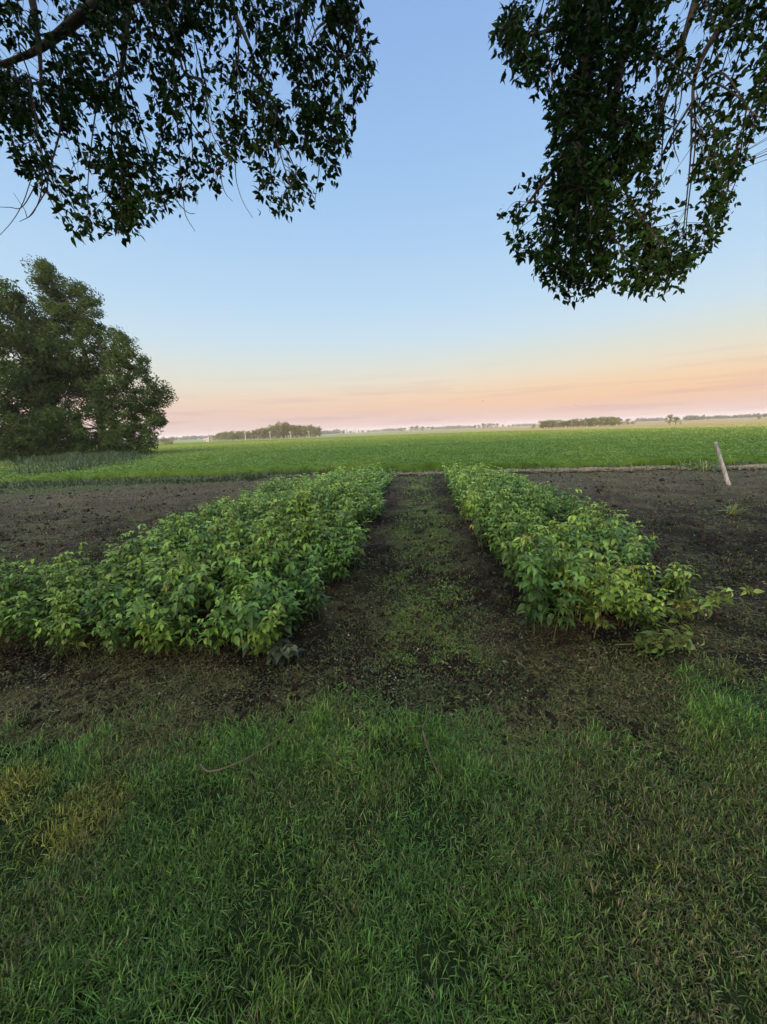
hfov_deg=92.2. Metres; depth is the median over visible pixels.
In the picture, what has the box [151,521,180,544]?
raspberry plant
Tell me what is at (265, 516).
raspberry plant
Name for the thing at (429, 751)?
fallen stick
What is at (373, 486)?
raspberry plant
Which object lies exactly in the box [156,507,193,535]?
raspberry plant
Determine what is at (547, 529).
raspberry plant
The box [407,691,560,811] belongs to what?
grass tuft
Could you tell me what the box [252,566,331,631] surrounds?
raspberry plant
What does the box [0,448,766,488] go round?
verge grass
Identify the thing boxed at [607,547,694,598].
raspberry plant
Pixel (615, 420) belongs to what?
distant tree
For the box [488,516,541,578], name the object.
raspberry plant
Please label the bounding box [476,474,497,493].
raspberry plant
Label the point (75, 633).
raspberry plant
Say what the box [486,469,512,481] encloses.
raspberry plant
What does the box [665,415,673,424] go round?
distant tree
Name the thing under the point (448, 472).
raspberry plant
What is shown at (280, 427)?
distant tree
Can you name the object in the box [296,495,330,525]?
raspberry plant
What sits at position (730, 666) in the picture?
grass tuft
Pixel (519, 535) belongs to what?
raspberry plant
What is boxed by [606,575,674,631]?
raspberry plant
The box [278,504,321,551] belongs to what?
raspberry plant
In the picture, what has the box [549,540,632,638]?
raspberry plant
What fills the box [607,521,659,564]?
raspberry plant
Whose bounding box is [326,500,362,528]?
raspberry plant
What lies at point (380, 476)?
raspberry plant
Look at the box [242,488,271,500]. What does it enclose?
raspberry plant
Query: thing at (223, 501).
raspberry plant
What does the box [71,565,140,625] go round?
raspberry plant
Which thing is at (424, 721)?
fallen stick
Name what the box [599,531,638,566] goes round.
raspberry plant
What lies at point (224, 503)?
raspberry plant
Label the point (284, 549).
raspberry plant
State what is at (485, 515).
raspberry plant
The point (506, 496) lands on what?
raspberry plant
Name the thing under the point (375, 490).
raspberry plant
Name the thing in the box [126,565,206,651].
raspberry plant
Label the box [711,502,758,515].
weed sprout
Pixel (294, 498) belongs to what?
raspberry plant
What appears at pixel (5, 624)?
raspberry plant
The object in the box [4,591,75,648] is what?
raspberry plant
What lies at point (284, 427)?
distant tree
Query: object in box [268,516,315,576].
raspberry plant
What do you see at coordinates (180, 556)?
raspberry plant
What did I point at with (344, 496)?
raspberry plant
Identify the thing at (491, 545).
raspberry plant
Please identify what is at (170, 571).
raspberry plant
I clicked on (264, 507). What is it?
raspberry plant
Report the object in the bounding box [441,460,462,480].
raspberry plant
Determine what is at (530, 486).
raspberry plant
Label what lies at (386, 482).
raspberry plant
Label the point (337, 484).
raspberry plant
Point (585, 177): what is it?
ash tree
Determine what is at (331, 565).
raspberry plant
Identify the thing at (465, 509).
raspberry plant
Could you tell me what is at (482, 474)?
raspberry plant
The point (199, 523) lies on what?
raspberry plant
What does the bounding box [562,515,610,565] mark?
raspberry plant
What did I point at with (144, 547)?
raspberry plant
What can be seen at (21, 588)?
raspberry plant
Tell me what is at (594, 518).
raspberry plant
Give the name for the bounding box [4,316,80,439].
cottonwood tree
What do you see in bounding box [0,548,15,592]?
raspberry plant
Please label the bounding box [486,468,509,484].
raspberry plant
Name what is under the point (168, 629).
raspberry plant
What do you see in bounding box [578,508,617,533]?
raspberry plant
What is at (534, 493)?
raspberry plant
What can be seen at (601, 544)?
raspberry plant
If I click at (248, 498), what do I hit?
raspberry plant
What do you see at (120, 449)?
shrub
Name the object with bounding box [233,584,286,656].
raspberry plant
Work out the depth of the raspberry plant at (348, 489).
6.87 m
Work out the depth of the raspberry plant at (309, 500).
5.22 m
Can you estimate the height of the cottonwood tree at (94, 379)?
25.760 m
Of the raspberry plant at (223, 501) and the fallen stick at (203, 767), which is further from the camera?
the raspberry plant at (223, 501)
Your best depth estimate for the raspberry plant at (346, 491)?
7.30 m
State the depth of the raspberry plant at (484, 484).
6.53 m
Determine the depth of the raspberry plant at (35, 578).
3.40 m
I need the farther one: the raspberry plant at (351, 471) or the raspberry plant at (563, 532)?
the raspberry plant at (351, 471)
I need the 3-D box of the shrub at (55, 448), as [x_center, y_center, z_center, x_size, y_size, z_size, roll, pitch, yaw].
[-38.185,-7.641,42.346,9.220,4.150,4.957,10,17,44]
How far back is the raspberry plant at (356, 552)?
4.23 m
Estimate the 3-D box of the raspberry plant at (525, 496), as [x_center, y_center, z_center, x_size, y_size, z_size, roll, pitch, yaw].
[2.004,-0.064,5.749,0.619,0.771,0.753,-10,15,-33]
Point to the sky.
(401, 300)
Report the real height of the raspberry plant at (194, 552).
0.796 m
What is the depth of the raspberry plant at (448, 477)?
9.75 m
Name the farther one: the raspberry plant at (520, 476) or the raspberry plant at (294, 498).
the raspberry plant at (520, 476)
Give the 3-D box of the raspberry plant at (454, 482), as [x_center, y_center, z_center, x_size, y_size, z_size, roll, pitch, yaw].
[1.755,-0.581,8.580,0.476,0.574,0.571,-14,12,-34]
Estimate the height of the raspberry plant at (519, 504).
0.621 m
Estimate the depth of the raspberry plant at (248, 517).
5.65 m
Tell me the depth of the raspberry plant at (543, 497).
5.56 m
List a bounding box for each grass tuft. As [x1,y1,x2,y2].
[265,694,362,771]
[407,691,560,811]
[642,652,766,780]
[690,649,761,688]
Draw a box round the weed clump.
[678,457,720,470]
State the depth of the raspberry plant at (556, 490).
6.95 m
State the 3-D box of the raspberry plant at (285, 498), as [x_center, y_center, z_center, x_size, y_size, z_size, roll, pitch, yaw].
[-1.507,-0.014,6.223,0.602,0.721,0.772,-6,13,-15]
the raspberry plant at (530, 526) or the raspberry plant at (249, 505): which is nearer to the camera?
the raspberry plant at (530, 526)
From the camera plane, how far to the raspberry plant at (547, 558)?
2.93 m
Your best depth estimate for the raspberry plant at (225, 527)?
4.87 m
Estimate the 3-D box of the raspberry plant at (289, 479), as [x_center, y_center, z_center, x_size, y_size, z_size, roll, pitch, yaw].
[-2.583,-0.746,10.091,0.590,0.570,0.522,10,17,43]
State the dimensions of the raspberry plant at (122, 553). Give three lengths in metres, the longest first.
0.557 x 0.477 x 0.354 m
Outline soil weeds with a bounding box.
[0,467,766,783]
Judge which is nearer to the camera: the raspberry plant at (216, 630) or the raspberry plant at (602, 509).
the raspberry plant at (216, 630)
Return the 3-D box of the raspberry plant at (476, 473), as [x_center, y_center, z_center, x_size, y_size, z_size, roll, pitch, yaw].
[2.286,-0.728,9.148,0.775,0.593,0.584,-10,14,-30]
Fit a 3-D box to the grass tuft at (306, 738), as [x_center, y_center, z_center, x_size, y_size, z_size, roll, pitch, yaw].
[-0.409,1.180,2.033,0.550,0.073,0.543,-12,16,-37]
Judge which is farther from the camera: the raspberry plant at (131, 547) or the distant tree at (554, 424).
the distant tree at (554, 424)
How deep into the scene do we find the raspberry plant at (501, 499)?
5.78 m
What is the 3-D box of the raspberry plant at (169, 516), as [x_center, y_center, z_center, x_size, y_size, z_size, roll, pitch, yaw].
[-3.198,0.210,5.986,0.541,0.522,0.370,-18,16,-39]
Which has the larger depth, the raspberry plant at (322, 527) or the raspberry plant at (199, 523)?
the raspberry plant at (199, 523)
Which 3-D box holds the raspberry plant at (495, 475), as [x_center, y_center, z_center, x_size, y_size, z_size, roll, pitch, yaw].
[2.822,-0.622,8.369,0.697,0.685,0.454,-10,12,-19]
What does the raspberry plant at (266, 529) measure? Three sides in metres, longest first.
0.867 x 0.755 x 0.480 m
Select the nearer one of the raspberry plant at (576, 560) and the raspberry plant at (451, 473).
the raspberry plant at (576, 560)
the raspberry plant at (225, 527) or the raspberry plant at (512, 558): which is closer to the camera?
the raspberry plant at (512, 558)
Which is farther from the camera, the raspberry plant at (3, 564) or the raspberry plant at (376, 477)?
the raspberry plant at (376, 477)
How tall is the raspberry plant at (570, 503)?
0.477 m
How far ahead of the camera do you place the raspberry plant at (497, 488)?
6.64 m
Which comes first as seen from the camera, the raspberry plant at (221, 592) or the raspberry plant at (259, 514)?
the raspberry plant at (221, 592)
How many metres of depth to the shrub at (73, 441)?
42.12 m
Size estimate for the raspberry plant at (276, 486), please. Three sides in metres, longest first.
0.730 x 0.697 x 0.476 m
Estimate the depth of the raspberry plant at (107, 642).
2.77 m
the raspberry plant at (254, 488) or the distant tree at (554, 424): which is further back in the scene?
the distant tree at (554, 424)
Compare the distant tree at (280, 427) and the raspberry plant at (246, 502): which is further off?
the distant tree at (280, 427)
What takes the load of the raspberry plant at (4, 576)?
on the ground at (128, 501)
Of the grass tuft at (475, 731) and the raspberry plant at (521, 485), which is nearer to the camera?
the grass tuft at (475, 731)
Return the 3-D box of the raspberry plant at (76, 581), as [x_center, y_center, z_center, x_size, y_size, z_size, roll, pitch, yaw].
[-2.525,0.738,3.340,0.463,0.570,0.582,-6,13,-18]
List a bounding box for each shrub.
[0,402,51,460]
[21,429,74,456]
[57,435,98,454]
[101,443,135,452]
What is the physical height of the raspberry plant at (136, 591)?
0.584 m
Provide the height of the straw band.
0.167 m
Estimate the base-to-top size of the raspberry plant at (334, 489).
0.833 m
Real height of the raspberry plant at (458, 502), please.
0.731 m
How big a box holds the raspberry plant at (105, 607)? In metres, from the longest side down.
0.780 x 0.585 x 0.558 m
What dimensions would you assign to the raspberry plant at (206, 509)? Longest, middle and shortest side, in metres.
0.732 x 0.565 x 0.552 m
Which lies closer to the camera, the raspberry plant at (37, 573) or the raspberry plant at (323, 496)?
the raspberry plant at (37, 573)
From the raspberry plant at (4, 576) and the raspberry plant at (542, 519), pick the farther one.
the raspberry plant at (542, 519)
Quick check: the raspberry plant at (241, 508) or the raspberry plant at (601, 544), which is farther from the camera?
the raspberry plant at (241, 508)
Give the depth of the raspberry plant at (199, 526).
4.96 m
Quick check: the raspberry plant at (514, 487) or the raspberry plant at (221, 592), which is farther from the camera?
the raspberry plant at (514, 487)
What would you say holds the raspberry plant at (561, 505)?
on the ground at (128, 501)
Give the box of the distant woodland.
[123,413,766,441]
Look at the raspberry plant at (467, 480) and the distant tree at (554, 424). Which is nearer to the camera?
the raspberry plant at (467, 480)
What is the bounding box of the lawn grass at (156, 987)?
[0,659,766,1023]
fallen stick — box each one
[200,732,287,771]
[407,705,430,729]
[422,730,438,773]
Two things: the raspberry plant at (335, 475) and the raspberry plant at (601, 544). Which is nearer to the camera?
the raspberry plant at (601, 544)
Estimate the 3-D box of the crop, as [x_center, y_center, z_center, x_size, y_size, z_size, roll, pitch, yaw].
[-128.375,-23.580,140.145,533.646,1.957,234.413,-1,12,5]
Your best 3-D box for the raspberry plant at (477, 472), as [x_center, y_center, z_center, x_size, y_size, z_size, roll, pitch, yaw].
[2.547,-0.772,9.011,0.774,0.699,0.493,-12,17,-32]
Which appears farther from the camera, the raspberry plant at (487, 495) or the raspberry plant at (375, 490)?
the raspberry plant at (375, 490)
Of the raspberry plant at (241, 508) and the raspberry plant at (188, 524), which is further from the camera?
the raspberry plant at (241, 508)
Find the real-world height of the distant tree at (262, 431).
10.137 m
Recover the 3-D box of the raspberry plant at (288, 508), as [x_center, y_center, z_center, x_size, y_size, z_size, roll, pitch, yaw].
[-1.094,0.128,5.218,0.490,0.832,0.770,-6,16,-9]
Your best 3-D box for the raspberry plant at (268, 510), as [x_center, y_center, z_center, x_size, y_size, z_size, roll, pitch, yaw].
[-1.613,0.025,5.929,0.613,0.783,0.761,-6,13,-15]
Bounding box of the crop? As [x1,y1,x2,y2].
[0,423,766,482]
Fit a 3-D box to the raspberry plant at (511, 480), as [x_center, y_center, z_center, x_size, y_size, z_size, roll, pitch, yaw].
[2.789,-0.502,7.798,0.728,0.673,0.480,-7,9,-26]
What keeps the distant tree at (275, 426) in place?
on the ground at (128, 501)
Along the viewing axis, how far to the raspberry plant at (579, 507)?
5.80 m
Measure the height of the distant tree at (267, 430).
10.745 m
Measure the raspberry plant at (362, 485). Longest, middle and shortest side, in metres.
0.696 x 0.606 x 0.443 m
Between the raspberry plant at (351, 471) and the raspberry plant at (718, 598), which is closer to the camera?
the raspberry plant at (718, 598)
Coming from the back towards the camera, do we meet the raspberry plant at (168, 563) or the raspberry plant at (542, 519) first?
the raspberry plant at (542, 519)
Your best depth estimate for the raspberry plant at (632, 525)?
4.37 m
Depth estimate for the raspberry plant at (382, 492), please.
8.83 m
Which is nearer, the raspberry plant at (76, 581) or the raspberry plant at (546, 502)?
the raspberry plant at (76, 581)
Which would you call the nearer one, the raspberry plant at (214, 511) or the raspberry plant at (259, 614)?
the raspberry plant at (259, 614)
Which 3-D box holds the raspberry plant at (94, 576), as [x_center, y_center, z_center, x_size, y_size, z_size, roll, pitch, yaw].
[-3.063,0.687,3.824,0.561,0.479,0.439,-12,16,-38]
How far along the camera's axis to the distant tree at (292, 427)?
324.99 m
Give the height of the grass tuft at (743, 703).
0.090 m
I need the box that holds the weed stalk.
[120,507,141,543]
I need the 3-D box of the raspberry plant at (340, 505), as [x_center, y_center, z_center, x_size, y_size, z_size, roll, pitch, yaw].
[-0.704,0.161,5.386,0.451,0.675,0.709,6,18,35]
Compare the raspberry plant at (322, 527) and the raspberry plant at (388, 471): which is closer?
the raspberry plant at (322, 527)
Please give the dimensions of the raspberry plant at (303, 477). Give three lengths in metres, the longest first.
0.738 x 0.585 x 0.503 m
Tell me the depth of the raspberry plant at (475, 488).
6.23 m
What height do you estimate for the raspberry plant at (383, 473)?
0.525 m
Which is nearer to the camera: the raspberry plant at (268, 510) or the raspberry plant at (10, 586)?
the raspberry plant at (10, 586)
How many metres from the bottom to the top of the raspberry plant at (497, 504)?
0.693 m
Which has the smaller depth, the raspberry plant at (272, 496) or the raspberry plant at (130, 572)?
the raspberry plant at (130, 572)
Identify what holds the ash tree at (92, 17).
on the ground at (128, 501)
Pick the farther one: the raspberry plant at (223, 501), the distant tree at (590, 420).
the distant tree at (590, 420)
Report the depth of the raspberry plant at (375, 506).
6.62 m
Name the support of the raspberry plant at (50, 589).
on the ground at (128, 501)
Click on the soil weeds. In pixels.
(659, 709)
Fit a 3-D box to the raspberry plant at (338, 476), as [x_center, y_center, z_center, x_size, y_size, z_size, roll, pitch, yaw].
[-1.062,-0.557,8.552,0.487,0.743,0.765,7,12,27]
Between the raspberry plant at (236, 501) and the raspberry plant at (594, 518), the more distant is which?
the raspberry plant at (236, 501)
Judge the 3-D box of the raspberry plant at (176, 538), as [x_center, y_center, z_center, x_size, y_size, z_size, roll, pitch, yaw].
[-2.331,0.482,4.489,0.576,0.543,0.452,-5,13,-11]
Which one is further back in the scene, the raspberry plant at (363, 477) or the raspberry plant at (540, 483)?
the raspberry plant at (363, 477)
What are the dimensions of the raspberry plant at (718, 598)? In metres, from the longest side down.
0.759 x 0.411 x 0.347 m
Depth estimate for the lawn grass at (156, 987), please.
1.35 m
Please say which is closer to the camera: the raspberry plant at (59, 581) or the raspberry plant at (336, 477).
the raspberry plant at (59, 581)
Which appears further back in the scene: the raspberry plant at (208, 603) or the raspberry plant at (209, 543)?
the raspberry plant at (209, 543)
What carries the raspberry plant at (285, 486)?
on the ground at (128, 501)
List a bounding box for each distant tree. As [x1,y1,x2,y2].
[259,428,266,438]
[262,427,272,437]
[270,423,279,438]
[275,424,284,436]
[278,423,288,437]
[286,425,298,437]
[301,426,307,436]
[553,419,561,427]
[586,418,594,426]
[608,417,619,425]
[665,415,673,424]
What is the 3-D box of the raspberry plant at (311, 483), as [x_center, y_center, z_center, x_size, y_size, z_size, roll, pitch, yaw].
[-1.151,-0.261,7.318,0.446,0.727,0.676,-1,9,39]
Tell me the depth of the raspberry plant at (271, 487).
8.40 m
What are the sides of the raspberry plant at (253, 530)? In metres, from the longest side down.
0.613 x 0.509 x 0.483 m
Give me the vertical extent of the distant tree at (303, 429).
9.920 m
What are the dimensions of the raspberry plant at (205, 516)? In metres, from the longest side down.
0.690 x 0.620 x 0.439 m
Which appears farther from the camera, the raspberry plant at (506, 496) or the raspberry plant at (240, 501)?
the raspberry plant at (240, 501)
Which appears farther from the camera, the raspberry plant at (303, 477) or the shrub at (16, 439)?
the shrub at (16, 439)
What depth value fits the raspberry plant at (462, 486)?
7.21 m
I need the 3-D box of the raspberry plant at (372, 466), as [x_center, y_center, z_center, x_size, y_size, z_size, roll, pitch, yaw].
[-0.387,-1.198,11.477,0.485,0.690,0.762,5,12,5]
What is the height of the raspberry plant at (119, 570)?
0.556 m
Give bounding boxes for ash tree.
[0,0,380,247]
[487,0,766,309]
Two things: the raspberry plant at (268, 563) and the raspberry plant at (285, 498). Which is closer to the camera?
the raspberry plant at (268, 563)
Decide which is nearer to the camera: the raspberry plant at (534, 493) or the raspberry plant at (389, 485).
the raspberry plant at (534, 493)
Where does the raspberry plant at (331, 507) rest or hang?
on the ground at (128, 501)
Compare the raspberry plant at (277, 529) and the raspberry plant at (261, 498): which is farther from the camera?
the raspberry plant at (261, 498)
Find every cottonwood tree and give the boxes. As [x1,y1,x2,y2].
[0,276,64,459]
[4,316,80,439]
[15,254,177,454]
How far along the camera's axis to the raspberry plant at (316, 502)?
4.94 m
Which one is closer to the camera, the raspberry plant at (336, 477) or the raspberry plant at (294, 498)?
the raspberry plant at (294, 498)
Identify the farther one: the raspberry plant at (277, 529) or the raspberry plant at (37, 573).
the raspberry plant at (277, 529)
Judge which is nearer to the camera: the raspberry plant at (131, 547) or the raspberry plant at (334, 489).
the raspberry plant at (131, 547)
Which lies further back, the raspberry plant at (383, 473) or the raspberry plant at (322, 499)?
the raspberry plant at (383, 473)
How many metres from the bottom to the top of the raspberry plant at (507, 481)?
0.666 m
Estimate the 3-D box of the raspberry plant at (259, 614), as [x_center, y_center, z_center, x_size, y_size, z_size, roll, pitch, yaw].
[-0.966,0.798,2.798,0.577,0.619,0.604,8,16,38]
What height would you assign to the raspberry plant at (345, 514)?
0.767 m
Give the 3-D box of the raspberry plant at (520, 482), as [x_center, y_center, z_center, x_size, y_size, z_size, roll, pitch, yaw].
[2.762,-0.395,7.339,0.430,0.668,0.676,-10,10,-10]
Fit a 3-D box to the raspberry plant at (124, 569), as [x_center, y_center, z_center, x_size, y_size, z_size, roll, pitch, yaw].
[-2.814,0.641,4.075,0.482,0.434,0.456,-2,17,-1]
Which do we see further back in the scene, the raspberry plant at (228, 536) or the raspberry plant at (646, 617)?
the raspberry plant at (228, 536)
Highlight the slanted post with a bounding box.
[713,441,730,484]
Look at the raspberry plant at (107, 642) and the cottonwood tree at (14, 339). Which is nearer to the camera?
the raspberry plant at (107, 642)
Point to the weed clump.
(703, 467)
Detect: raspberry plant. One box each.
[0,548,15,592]
[0,561,41,635]
[0,565,41,613]
[0,574,19,602]
[0,575,18,605]
[0,584,43,652]
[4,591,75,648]
[5,551,73,597]
[8,568,95,626]
[25,541,97,602]
[28,589,95,658]
[50,554,114,587]
[62,570,134,620]
[66,566,170,643]
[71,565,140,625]
[78,528,160,591]
[82,584,155,655]
[97,549,166,614]
[100,553,148,580]
[101,542,164,586]
[107,533,157,564]
[117,521,179,569]
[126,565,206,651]
[126,593,183,656]
[144,546,218,615]
[146,519,188,568]
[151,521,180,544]
[152,512,188,547]
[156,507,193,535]
[156,539,200,592]
[157,514,204,551]
[162,542,202,577]
[164,525,259,617]
[164,530,211,561]
[165,512,199,528]
[174,587,241,656]
[176,508,221,530]
[177,527,247,595]
[178,515,217,540]
[185,511,210,537]
[186,517,243,581]
[188,519,224,555]
[191,520,244,559]
[192,568,258,622]
[198,505,229,533]
[202,502,243,524]
[207,572,303,656]
[210,513,232,546]
[211,495,229,511]
[211,531,311,611]
[215,499,260,521]
[216,504,265,535]
[220,508,268,544]
[222,494,249,512]
[222,507,278,578]
[223,502,259,527]
[225,497,267,520]
[227,497,249,514]
[229,494,250,508]
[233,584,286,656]
[237,492,261,507]
[237,518,282,553]
[238,493,281,518]
[239,520,274,558]
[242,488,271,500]
[243,481,267,496]
[247,493,268,504]
[249,511,278,526]
[250,491,273,505]
[250,525,288,597]
[252,503,322,573]
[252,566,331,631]
[255,477,288,497]
[255,509,301,553]
[256,500,273,513]
[258,491,282,506]
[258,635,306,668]
[259,479,281,491]
[262,490,299,518]
[265,489,315,535]
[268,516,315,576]
[270,476,302,495]
[271,494,315,532]
[277,474,298,483]
[277,500,332,535]
[278,489,306,511]
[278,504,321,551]
[280,484,310,526]
[280,544,323,602]
[285,489,322,535]
[289,486,330,506]
[291,479,322,507]
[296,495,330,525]
[299,473,310,482]
[301,479,341,508]
[303,536,356,589]
[307,482,334,499]
[308,497,353,534]
[311,499,355,544]
[311,516,344,558]
[311,518,371,571]
[312,484,341,517]
[313,477,344,498]
[316,474,348,485]
[318,493,343,525]
[321,471,350,491]
[322,479,345,493]
[323,515,366,566]
[325,481,359,505]
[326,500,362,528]
[327,482,350,503]
[328,472,353,494]
[335,480,361,493]
[339,488,363,526]
[341,468,360,480]
[342,474,370,487]
[344,492,369,526]
[352,490,367,514]
[354,479,366,492]
[354,490,383,519]
[355,488,381,512]
[356,478,386,496]
[358,487,386,515]
[361,485,378,499]
[363,471,379,483]
[365,480,386,496]
[366,462,379,470]
[368,478,389,491]
[372,471,395,489]
[373,471,387,481]
[374,469,385,478]
[379,467,395,479]
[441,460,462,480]
[444,465,456,481]
[444,468,464,488]
[448,465,471,481]
[448,474,470,490]
[448,477,482,512]
[449,470,472,495]
[455,488,485,521]
[457,473,486,499]
[457,476,474,497]
[461,491,495,520]
[462,490,511,549]
[466,486,510,527]
[467,462,484,473]
[467,470,489,481]
[467,482,511,503]
[468,481,491,506]
[468,491,509,538]
[470,483,500,500]
[471,465,501,477]
[473,473,495,485]
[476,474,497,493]
[483,507,533,564]
[484,494,521,510]
[485,483,536,518]
[485,494,538,527]
[485,502,526,549]
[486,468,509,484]
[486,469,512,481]
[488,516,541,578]
[494,470,518,481]
[494,475,525,491]
[494,481,537,499]
[494,511,570,596]
[496,474,523,486]
[499,473,528,486]
[502,493,536,522]
[504,486,538,518]
[506,502,546,532]
[509,548,595,616]
[510,476,527,492]
[511,493,554,525]
[511,504,551,548]
[512,478,543,494]
[512,507,577,548]
[513,534,600,642]
[518,528,573,609]
[522,481,551,505]
[527,514,573,549]
[533,520,580,594]
[534,482,556,494]
[534,486,582,526]
[543,483,571,502]
[543,489,581,521]
[544,496,597,532]
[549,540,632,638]
[555,495,591,518]
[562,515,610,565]
[564,499,599,518]
[564,518,652,585]
[566,500,609,522]
[566,505,610,547]
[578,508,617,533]
[586,523,642,564]
[590,509,627,539]
[592,561,646,616]
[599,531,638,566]
[602,513,643,549]
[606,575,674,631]
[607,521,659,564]
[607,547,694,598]
[615,622,704,658]
[648,585,765,624]
[657,562,701,602]
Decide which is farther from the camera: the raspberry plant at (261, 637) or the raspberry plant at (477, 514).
the raspberry plant at (477, 514)
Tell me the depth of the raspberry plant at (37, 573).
3.83 m
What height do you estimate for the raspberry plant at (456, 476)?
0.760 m
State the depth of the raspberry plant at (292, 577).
3.65 m
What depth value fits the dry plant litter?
2.32 m
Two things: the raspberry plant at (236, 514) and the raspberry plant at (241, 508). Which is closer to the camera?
the raspberry plant at (236, 514)
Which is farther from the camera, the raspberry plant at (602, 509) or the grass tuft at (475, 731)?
the raspberry plant at (602, 509)
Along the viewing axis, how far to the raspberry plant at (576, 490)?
5.66 m
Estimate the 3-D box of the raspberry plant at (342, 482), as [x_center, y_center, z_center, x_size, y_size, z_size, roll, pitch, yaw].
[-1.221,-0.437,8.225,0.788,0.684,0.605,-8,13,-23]
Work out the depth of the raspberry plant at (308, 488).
7.34 m
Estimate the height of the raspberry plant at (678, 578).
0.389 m
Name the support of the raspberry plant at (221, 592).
on the ground at (128, 501)
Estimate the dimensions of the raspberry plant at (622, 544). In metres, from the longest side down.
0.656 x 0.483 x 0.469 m
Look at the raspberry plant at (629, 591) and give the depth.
3.06 m
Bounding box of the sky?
[0,0,766,439]
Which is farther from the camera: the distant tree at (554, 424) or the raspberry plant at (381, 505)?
the distant tree at (554, 424)
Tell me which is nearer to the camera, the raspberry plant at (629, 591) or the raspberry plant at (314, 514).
the raspberry plant at (629, 591)
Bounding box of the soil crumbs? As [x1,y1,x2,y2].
[0,468,766,764]
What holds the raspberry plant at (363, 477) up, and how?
on the ground at (128, 501)
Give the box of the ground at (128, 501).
[0,417,766,1023]
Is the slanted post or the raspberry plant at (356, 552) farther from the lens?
the slanted post
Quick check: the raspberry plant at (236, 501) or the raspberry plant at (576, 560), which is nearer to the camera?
the raspberry plant at (576, 560)
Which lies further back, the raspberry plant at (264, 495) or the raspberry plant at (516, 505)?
the raspberry plant at (264, 495)
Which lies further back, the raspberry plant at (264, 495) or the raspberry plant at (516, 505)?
the raspberry plant at (264, 495)
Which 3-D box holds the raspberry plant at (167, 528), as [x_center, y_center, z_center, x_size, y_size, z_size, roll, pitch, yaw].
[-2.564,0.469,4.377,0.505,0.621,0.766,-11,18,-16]
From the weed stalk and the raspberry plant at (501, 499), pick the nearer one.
the weed stalk
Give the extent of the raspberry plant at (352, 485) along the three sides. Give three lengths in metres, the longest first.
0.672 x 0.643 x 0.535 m
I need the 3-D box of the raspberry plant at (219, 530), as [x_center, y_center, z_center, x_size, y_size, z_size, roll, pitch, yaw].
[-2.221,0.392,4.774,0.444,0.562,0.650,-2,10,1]
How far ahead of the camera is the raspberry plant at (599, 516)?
4.79 m
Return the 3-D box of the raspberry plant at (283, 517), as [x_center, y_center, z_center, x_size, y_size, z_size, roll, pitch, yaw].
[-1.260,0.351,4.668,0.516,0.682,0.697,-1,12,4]
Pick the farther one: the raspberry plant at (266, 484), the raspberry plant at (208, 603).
the raspberry plant at (266, 484)
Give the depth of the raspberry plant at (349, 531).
4.45 m
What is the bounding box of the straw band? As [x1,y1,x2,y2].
[161,464,766,479]
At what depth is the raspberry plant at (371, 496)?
7.26 m
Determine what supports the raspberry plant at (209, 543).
on the ground at (128, 501)
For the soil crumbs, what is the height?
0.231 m
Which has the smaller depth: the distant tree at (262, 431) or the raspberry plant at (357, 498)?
the raspberry plant at (357, 498)
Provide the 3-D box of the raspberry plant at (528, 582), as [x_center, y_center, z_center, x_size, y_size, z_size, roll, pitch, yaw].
[1.311,0.587,2.853,0.603,0.777,0.811,9,17,43]
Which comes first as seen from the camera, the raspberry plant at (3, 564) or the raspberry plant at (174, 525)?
the raspberry plant at (3, 564)
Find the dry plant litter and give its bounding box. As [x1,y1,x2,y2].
[0,473,766,784]
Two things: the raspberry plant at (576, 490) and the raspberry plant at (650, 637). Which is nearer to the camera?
the raspberry plant at (650, 637)
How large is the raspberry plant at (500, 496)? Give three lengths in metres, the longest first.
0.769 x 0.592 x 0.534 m
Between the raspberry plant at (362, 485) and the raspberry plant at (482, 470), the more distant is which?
the raspberry plant at (482, 470)
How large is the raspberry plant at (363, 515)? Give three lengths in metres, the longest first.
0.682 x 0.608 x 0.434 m

